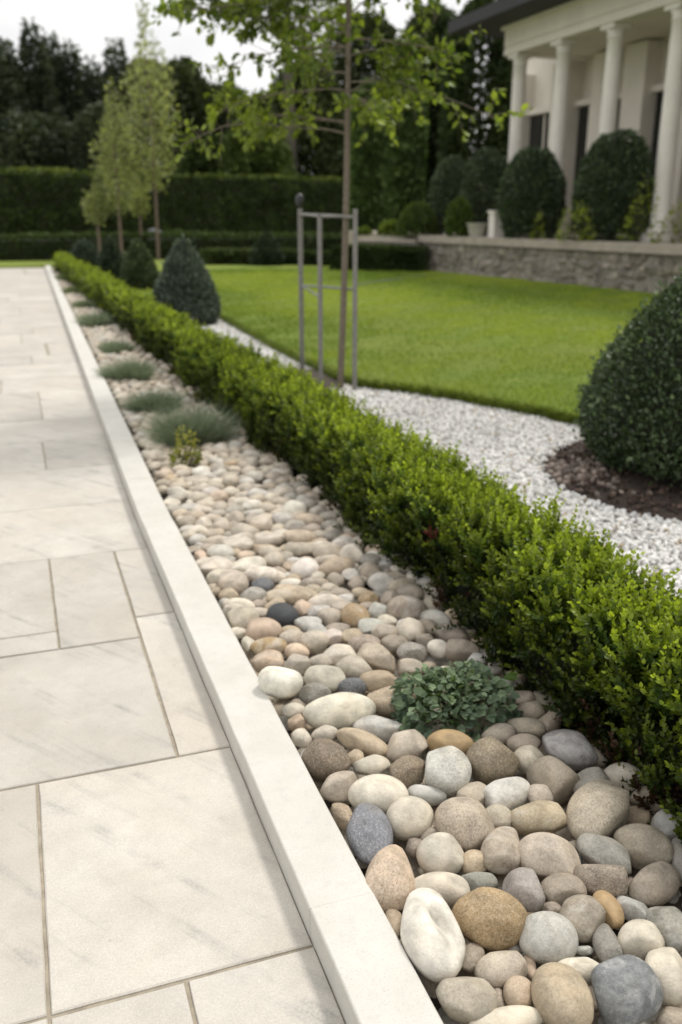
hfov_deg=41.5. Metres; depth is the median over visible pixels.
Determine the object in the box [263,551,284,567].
pebble
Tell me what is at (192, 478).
pebble
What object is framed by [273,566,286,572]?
pebble
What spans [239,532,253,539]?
pebble
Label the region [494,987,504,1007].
pebble
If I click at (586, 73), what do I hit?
house
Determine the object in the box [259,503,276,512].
pebble
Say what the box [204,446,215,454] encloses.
pebble
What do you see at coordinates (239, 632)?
pebble
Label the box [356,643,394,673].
pebble
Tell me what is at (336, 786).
pebble
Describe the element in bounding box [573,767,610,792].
pebble
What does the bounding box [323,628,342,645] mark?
pebble
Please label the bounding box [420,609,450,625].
pebble
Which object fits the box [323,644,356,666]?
pebble
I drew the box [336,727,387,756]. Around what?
pebble
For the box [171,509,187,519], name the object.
pebble
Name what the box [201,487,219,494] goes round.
pebble
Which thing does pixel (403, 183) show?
cypress
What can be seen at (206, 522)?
pebble
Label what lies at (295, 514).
pebble
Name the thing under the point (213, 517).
pebble
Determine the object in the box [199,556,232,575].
pebble
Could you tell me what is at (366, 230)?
topiary bush
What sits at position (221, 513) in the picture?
pebble
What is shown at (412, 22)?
broadleaf tree
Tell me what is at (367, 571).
pebble
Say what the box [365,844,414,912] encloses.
pebble
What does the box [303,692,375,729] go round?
pebble
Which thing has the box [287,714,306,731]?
pebble
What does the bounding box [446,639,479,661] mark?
pebble
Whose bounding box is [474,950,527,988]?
pebble
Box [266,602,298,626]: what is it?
pebble
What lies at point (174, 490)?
pebble
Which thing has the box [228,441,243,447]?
pebble
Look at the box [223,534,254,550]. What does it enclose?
pebble
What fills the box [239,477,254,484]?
pebble
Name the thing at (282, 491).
pebble
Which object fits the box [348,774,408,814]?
pebble
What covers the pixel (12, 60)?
conifer
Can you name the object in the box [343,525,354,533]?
pebble
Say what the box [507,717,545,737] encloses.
pebble
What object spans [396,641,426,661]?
pebble
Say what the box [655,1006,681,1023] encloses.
pebble
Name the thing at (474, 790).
pebble
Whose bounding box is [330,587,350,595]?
pebble
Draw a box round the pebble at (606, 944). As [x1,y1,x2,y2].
[592,923,622,962]
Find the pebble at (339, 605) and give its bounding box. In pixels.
[331,601,351,610]
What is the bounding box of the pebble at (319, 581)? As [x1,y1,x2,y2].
[299,577,328,586]
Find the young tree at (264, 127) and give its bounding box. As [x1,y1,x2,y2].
[147,0,533,390]
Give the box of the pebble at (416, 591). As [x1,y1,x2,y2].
[396,584,423,599]
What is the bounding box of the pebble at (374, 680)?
[359,670,396,691]
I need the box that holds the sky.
[0,0,489,169]
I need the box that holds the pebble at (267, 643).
[250,637,286,654]
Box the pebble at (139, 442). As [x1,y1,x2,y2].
[137,438,152,448]
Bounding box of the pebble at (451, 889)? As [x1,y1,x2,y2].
[414,871,469,907]
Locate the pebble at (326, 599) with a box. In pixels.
[307,594,344,607]
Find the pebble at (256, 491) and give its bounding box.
[246,488,269,497]
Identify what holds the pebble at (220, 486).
on the pebbles at (270, 468)
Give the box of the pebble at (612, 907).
[592,890,624,928]
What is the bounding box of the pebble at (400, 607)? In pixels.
[386,595,427,620]
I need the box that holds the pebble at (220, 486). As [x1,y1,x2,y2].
[206,482,224,489]
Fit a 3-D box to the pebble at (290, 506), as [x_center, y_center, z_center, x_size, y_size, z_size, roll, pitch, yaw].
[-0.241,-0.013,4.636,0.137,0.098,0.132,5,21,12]
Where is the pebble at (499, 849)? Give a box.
[480,826,520,874]
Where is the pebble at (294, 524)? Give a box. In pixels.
[284,519,305,529]
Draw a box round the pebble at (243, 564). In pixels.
[230,556,266,571]
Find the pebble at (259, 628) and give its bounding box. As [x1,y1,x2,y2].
[245,617,281,640]
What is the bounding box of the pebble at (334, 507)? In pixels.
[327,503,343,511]
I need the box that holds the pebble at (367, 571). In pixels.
[360,564,383,577]
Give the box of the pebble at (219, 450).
[214,446,230,454]
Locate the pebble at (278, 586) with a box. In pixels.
[273,584,292,588]
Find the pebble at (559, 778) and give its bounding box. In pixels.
[526,755,579,804]
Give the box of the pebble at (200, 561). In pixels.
[196,557,209,566]
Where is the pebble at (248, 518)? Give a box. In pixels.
[244,513,256,524]
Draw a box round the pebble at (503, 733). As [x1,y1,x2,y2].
[481,723,515,745]
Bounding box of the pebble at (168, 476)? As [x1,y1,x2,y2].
[163,474,175,479]
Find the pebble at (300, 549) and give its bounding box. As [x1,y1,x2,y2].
[284,542,314,557]
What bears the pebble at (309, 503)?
on the pebbles at (270, 468)
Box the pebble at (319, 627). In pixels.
[307,623,326,631]
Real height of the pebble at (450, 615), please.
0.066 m
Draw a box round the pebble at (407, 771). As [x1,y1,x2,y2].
[389,755,424,788]
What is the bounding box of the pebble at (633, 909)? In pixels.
[616,895,647,920]
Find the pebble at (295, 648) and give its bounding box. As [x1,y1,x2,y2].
[284,643,308,657]
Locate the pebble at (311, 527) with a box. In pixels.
[301,523,321,531]
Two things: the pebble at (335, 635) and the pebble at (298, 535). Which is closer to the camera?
the pebble at (335, 635)
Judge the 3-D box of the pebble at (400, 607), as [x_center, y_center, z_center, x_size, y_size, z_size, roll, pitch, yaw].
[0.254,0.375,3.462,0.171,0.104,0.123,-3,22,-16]
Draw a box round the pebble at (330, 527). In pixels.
[325,524,342,530]
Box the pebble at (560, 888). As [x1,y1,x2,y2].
[541,873,586,906]
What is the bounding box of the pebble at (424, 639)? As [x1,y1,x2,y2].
[415,633,433,649]
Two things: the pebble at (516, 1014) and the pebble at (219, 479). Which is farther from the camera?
the pebble at (219, 479)
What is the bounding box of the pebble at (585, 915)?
[559,894,605,942]
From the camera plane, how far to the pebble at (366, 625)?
3.32 m
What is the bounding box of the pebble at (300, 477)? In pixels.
[296,474,308,481]
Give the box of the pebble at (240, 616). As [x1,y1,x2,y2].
[227,606,259,628]
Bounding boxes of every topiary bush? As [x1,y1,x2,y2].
[358,225,372,235]
[376,219,399,237]
[396,201,439,236]
[427,155,470,234]
[443,196,473,236]
[458,147,509,235]
[496,145,567,238]
[570,127,655,241]
[572,267,681,486]
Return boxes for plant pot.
[466,223,487,236]
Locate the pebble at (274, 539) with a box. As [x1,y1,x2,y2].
[253,532,284,546]
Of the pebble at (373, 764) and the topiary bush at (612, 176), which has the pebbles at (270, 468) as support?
the pebble at (373, 764)
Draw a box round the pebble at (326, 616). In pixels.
[317,608,340,626]
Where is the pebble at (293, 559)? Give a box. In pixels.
[285,557,299,561]
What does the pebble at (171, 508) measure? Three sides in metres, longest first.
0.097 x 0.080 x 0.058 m
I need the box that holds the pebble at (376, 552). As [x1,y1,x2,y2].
[367,551,384,556]
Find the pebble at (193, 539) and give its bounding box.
[188,534,205,545]
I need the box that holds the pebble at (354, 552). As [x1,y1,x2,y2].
[338,543,363,563]
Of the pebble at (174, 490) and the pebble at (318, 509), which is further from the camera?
the pebble at (174, 490)
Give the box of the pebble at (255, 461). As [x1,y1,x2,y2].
[242,457,259,466]
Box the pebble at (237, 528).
[231,523,259,534]
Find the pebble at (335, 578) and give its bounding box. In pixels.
[326,572,343,586]
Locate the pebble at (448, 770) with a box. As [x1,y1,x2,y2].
[425,746,471,796]
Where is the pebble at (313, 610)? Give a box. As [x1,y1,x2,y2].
[307,605,329,616]
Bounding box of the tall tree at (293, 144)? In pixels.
[240,0,341,171]
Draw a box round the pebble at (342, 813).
[331,803,352,830]
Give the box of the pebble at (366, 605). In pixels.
[360,602,372,609]
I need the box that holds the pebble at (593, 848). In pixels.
[576,833,631,873]
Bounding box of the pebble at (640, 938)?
[617,919,664,960]
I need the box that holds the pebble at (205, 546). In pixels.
[201,543,216,553]
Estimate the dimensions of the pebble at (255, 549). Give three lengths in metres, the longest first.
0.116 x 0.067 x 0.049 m
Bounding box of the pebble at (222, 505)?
[211,501,228,510]
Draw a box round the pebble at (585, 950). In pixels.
[576,945,593,955]
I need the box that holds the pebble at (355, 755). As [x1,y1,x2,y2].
[348,749,363,766]
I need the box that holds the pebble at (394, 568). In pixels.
[390,563,405,573]
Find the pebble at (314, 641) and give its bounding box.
[299,630,329,653]
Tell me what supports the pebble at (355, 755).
on the pebbles at (270, 468)
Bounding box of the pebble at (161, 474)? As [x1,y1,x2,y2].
[154,469,174,478]
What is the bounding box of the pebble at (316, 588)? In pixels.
[306,584,323,592]
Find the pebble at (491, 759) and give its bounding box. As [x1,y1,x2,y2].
[466,736,519,784]
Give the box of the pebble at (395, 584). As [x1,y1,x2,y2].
[388,578,414,590]
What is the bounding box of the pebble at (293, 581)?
[279,578,300,585]
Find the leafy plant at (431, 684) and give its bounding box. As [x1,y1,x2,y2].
[389,658,522,740]
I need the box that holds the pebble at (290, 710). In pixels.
[281,702,304,718]
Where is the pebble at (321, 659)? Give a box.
[309,654,333,665]
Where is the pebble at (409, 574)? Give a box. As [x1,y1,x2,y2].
[406,570,428,580]
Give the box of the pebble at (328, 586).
[321,583,337,590]
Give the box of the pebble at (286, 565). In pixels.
[282,561,294,571]
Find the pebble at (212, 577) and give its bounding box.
[206,569,225,583]
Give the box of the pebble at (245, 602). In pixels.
[222,598,254,607]
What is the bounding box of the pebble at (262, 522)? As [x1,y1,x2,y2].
[249,514,272,531]
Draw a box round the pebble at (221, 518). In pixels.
[213,517,228,522]
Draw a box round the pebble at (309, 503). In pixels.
[301,499,316,511]
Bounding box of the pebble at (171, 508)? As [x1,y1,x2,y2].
[166,504,178,515]
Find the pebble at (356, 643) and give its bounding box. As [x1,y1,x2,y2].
[347,634,380,653]
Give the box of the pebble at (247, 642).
[241,636,253,652]
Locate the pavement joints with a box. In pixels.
[0,269,345,1023]
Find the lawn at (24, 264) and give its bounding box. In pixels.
[0,259,665,423]
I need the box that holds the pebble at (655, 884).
[628,861,680,907]
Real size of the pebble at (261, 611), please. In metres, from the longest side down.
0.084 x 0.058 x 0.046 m
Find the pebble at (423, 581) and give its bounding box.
[415,577,434,587]
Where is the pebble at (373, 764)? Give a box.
[353,754,390,775]
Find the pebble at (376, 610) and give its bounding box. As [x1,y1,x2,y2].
[368,602,386,618]
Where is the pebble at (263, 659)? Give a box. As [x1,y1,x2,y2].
[252,649,284,672]
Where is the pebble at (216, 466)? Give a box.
[211,463,225,472]
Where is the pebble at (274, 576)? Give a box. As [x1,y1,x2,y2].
[244,566,285,583]
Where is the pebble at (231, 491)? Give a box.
[222,487,239,497]
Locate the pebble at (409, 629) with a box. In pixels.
[396,617,424,641]
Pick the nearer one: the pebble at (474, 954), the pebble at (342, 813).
the pebble at (474, 954)
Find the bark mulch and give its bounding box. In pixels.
[545,438,681,519]
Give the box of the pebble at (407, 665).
[398,658,422,675]
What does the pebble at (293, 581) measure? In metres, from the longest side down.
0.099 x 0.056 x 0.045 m
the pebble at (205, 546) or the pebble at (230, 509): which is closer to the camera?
the pebble at (205, 546)
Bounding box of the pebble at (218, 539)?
[200,535,224,543]
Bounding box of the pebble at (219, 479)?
[208,477,222,483]
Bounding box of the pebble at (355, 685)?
[338,677,366,694]
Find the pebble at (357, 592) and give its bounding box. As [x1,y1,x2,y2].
[351,587,368,599]
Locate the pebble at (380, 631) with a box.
[371,624,397,640]
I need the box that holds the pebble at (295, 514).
[291,511,305,516]
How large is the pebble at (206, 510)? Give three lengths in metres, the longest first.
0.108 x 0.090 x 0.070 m
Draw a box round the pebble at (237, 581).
[217,569,248,594]
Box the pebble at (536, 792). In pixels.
[528,784,553,801]
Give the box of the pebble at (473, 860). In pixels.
[461,849,486,873]
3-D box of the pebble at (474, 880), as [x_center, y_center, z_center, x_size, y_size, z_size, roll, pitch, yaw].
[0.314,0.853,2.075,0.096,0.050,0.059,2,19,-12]
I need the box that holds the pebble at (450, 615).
[444,608,472,623]
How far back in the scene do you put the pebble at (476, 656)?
3.07 m
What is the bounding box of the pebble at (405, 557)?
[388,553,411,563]
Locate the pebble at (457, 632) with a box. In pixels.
[433,623,469,642]
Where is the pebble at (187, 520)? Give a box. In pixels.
[177,515,196,526]
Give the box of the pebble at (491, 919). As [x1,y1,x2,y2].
[452,887,527,951]
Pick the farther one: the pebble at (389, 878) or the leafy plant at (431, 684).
the leafy plant at (431, 684)
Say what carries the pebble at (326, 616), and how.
on the pebbles at (270, 468)
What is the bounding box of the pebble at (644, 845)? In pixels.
[613,823,673,870]
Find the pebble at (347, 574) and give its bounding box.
[341,568,359,580]
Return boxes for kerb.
[45,265,442,1023]
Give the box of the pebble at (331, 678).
[304,665,345,692]
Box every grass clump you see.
[54,273,66,280]
[60,284,80,293]
[68,298,97,307]
[70,310,116,327]
[91,357,166,381]
[94,339,140,353]
[116,386,194,413]
[128,393,249,450]
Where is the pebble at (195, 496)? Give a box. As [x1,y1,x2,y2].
[187,491,208,502]
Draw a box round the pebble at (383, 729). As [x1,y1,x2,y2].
[353,715,401,742]
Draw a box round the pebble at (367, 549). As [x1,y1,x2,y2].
[364,544,382,553]
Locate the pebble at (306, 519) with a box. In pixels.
[295,514,324,524]
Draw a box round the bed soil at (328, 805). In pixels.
[68,303,681,1017]
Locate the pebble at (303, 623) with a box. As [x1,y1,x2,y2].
[294,616,321,632]
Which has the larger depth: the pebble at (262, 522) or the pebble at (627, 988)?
the pebble at (262, 522)
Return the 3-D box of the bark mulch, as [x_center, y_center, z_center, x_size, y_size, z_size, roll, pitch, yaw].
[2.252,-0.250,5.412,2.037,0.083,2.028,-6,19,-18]
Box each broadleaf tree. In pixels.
[0,108,80,175]
[62,100,164,175]
[117,56,187,146]
[148,55,222,174]
[176,130,226,179]
[182,80,245,137]
[215,122,300,181]
[226,87,297,146]
[265,57,344,177]
[315,8,399,192]
[388,0,476,172]
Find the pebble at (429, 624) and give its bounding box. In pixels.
[418,619,437,635]
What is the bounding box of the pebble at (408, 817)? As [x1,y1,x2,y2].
[386,796,433,840]
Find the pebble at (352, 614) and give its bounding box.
[340,603,369,627]
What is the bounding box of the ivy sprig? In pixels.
[483,671,517,680]
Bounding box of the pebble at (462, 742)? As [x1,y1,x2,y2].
[426,729,473,754]
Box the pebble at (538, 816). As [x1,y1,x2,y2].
[511,800,566,835]
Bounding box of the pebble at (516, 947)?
[508,944,522,953]
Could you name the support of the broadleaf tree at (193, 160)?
on the ground
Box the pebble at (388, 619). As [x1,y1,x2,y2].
[377,614,396,625]
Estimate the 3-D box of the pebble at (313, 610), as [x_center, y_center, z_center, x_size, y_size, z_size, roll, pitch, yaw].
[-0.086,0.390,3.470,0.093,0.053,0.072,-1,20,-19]
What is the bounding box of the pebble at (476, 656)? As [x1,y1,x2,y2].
[467,653,486,664]
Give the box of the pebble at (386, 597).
[379,590,399,605]
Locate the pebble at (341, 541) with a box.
[332,536,355,547]
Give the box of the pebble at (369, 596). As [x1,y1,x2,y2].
[358,590,378,603]
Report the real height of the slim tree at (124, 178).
5.468 m
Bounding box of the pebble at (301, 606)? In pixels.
[294,599,311,616]
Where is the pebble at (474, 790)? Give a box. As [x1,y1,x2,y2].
[456,781,485,806]
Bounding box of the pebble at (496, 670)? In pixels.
[488,662,502,676]
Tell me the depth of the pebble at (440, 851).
2.10 m
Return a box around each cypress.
[349,76,384,230]
[379,70,429,223]
[413,11,467,204]
[435,0,513,229]
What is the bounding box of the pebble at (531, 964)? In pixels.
[524,955,536,979]
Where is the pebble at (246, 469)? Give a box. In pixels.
[241,465,256,474]
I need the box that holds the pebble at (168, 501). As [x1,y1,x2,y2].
[164,498,180,505]
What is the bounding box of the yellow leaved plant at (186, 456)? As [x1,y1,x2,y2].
[167,425,202,467]
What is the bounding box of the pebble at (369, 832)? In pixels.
[346,803,392,864]
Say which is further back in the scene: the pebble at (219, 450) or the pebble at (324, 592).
the pebble at (219, 450)
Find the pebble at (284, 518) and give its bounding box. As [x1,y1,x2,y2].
[271,512,294,524]
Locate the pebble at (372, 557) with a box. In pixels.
[359,553,380,564]
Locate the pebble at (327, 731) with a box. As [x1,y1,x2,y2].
[311,725,337,739]
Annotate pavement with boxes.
[0,268,344,1023]
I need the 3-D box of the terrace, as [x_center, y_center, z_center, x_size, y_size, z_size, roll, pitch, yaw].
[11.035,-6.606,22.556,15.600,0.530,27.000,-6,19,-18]
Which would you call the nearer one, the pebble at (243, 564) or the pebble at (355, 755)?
the pebble at (355, 755)
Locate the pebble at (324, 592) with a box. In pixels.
[317,591,331,594]
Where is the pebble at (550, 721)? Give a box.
[538,708,562,734]
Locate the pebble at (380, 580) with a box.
[367,572,393,590]
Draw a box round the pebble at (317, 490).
[312,486,323,495]
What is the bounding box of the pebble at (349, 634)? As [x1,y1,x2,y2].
[342,628,362,643]
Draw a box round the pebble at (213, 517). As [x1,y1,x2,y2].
[205,514,220,522]
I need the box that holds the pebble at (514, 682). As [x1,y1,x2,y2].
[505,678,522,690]
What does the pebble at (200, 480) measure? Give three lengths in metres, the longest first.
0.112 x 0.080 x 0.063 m
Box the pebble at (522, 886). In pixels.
[502,867,545,911]
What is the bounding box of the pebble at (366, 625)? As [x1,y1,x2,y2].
[357,618,384,634]
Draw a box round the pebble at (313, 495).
[305,491,319,500]
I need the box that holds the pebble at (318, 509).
[309,505,327,514]
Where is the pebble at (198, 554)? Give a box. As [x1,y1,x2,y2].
[194,550,206,559]
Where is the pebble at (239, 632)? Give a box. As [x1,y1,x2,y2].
[231,627,245,639]
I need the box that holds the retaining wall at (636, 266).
[418,235,681,293]
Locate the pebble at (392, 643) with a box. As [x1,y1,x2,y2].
[381,634,407,654]
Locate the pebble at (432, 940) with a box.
[400,887,465,982]
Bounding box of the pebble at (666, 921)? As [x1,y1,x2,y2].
[646,906,681,952]
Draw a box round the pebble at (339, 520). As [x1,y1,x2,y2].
[336,517,346,524]
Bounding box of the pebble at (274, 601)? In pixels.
[265,597,285,608]
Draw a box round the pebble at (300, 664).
[283,653,310,676]
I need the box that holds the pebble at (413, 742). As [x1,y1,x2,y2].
[385,729,427,761]
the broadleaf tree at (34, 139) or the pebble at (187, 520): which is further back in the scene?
the broadleaf tree at (34, 139)
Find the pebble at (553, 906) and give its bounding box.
[538,901,560,912]
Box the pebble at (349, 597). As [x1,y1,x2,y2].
[338,594,354,602]
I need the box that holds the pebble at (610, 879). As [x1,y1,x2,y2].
[573,864,627,897]
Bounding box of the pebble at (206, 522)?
[195,516,212,528]
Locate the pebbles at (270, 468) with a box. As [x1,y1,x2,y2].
[52,268,681,1023]
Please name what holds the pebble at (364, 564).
on the pebbles at (270, 468)
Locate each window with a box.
[526,106,549,156]
[570,98,590,231]
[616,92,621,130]
[644,83,664,232]
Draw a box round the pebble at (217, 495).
[209,490,228,501]
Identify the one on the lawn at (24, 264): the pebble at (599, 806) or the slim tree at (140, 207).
the slim tree at (140, 207)
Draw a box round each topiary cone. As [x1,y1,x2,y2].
[69,238,98,267]
[95,235,123,280]
[118,237,159,289]
[151,234,221,326]
[249,231,284,265]
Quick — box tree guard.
[296,193,357,390]
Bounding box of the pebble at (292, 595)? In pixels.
[266,586,317,605]
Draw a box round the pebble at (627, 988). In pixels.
[591,954,662,1023]
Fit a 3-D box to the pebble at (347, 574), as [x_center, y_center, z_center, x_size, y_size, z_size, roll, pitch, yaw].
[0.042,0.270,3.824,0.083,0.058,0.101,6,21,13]
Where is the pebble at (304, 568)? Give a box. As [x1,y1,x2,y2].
[291,558,318,578]
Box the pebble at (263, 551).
[258,546,278,557]
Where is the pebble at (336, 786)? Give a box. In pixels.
[320,771,357,802]
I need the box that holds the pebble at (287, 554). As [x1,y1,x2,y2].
[280,551,293,559]
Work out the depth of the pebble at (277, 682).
2.80 m
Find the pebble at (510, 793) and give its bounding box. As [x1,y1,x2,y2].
[483,777,529,810]
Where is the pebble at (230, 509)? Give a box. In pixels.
[225,505,244,513]
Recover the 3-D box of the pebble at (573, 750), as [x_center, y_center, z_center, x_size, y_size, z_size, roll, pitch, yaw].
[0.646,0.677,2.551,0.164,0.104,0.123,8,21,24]
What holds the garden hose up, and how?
on the lawn at (24, 264)
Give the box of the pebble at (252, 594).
[239,587,266,601]
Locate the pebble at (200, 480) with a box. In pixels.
[193,476,210,484]
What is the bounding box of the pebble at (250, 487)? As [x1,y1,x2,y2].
[243,484,263,490]
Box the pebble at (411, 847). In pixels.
[405,838,421,858]
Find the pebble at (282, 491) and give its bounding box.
[272,486,295,496]
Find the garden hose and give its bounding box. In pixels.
[357,275,423,284]
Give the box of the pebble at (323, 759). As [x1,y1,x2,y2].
[301,738,350,780]
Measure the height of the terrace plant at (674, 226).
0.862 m
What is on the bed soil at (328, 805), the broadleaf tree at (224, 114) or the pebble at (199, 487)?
the pebble at (199, 487)
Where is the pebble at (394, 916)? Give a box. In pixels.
[385,908,401,938]
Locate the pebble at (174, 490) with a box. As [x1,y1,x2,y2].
[167,486,185,495]
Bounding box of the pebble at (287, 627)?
[282,625,300,631]
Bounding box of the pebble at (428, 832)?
[419,827,437,839]
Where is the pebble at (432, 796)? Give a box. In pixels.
[407,784,446,805]
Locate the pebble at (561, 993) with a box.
[531,962,593,1023]
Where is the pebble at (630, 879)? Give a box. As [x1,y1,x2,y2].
[627,876,632,894]
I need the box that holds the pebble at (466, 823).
[434,797,494,852]
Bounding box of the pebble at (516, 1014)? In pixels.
[469,1005,542,1023]
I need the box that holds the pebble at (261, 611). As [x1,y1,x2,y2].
[253,607,267,616]
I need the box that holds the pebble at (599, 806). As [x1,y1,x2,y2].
[566,779,629,839]
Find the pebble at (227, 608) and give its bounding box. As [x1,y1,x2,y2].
[222,603,243,620]
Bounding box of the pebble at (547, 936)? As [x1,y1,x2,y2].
[519,911,578,964]
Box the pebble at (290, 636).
[279,629,302,644]
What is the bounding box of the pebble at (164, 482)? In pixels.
[155,479,170,487]
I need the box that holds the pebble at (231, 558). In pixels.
[225,556,236,560]
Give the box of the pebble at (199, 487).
[189,484,205,491]
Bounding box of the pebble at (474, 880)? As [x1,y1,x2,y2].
[461,872,497,890]
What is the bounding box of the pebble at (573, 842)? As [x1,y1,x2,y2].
[569,840,578,852]
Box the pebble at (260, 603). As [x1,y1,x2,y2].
[253,599,267,607]
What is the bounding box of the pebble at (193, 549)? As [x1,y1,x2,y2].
[188,545,200,555]
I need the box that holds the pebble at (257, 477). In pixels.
[245,471,263,483]
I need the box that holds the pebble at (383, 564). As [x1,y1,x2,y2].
[378,559,392,569]
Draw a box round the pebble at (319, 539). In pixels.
[311,538,327,542]
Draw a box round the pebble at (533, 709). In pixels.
[516,701,545,718]
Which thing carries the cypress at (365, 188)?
on the lawn at (24, 264)
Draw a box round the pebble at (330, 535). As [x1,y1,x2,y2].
[322,529,343,541]
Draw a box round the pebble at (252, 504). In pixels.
[242,499,261,510]
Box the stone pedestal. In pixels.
[487,211,503,236]
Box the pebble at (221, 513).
[209,509,226,516]
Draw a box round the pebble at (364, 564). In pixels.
[357,561,376,572]
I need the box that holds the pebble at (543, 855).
[518,832,580,879]
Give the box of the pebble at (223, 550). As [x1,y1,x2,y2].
[207,544,234,556]
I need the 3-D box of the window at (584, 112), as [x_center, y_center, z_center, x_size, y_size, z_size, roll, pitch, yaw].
[6.689,-9.476,24.699,0.248,3.410,1.117,-6,19,-18]
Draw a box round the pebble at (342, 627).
[325,623,350,631]
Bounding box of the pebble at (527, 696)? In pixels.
[508,691,535,705]
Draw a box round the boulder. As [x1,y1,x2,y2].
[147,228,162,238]
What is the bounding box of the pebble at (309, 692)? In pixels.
[298,682,330,704]
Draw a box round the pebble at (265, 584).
[250,577,273,591]
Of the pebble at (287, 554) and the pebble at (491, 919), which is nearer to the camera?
the pebble at (491, 919)
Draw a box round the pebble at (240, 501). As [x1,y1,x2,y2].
[232,497,249,505]
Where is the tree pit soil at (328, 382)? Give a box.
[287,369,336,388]
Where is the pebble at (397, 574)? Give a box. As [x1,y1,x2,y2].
[388,570,406,578]
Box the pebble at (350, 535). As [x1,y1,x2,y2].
[340,533,354,537]
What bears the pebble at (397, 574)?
on the pebbles at (270, 468)
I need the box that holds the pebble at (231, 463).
[223,460,239,465]
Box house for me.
[448,0,681,241]
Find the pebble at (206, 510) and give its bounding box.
[192,505,212,514]
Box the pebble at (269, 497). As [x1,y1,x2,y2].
[265,493,280,501]
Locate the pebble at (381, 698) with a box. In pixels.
[367,686,405,717]
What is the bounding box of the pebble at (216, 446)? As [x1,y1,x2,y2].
[213,443,227,448]
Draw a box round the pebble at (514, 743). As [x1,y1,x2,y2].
[506,733,540,752]
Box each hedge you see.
[0,165,342,239]
[0,228,341,260]
[50,250,681,843]
[199,247,252,264]
[282,247,334,265]
[328,243,430,271]
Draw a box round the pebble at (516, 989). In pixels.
[503,975,532,1006]
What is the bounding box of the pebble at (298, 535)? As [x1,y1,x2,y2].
[283,529,317,542]
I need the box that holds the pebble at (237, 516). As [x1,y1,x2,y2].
[228,511,244,522]
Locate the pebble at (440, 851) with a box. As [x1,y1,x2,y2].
[416,832,463,873]
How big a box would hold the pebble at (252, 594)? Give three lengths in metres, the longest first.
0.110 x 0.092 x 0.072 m
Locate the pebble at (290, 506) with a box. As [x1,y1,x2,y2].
[281,500,306,512]
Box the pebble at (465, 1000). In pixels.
[436,976,497,1023]
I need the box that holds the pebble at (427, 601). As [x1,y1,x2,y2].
[423,595,444,611]
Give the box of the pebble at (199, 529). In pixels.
[187,525,208,533]
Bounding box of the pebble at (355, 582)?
[347,576,364,589]
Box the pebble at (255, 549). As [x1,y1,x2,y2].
[252,544,275,554]
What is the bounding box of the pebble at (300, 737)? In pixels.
[291,728,311,746]
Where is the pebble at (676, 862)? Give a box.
[670,837,681,881]
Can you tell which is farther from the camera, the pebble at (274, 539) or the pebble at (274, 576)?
the pebble at (274, 539)
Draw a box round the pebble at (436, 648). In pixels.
[427,639,446,658]
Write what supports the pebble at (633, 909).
on the pebbles at (270, 468)
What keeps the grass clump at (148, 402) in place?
on the pebbles at (270, 468)
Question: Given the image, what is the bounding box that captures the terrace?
[348,231,681,243]
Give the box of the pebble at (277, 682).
[258,666,302,697]
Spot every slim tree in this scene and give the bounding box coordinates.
[80,178,110,252]
[88,76,138,256]
[116,0,180,259]
[125,159,151,239]
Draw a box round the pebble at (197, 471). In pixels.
[191,466,210,475]
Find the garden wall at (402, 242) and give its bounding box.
[358,239,421,245]
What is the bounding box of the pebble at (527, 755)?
[514,745,543,774]
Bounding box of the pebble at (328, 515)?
[319,511,339,520]
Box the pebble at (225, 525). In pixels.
[212,520,232,531]
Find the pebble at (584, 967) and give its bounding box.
[558,957,598,985]
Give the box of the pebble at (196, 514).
[184,510,205,519]
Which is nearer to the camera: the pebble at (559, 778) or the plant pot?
the pebble at (559, 778)
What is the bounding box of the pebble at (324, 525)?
[320,520,338,529]
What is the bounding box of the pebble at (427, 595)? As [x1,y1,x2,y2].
[423,587,437,599]
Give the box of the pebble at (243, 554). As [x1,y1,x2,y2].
[237,550,253,559]
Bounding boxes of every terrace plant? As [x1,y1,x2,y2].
[530,211,546,238]
[554,200,596,240]
[617,174,662,242]
[650,199,681,243]
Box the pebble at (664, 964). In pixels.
[645,947,681,1006]
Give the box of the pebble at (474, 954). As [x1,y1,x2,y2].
[461,942,484,973]
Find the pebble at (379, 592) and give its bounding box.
[372,589,384,601]
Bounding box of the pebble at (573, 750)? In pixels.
[542,729,598,770]
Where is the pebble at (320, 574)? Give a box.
[311,571,325,578]
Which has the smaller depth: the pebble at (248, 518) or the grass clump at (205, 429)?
the pebble at (248, 518)
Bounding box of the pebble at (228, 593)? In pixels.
[218,588,239,599]
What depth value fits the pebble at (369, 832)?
2.17 m
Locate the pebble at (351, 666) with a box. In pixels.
[336,655,371,677]
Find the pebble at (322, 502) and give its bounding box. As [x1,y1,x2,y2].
[317,499,329,507]
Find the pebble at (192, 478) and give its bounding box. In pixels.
[184,475,200,485]
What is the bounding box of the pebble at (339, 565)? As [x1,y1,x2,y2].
[318,557,354,577]
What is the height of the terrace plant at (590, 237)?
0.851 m
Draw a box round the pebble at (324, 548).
[312,542,341,557]
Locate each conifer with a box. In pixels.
[0,36,33,116]
[0,37,27,116]
[17,17,68,161]
[40,26,74,122]
[52,37,92,125]
[78,55,103,108]
[95,37,147,137]
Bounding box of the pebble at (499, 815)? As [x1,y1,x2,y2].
[486,804,511,827]
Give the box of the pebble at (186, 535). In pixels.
[181,530,196,543]

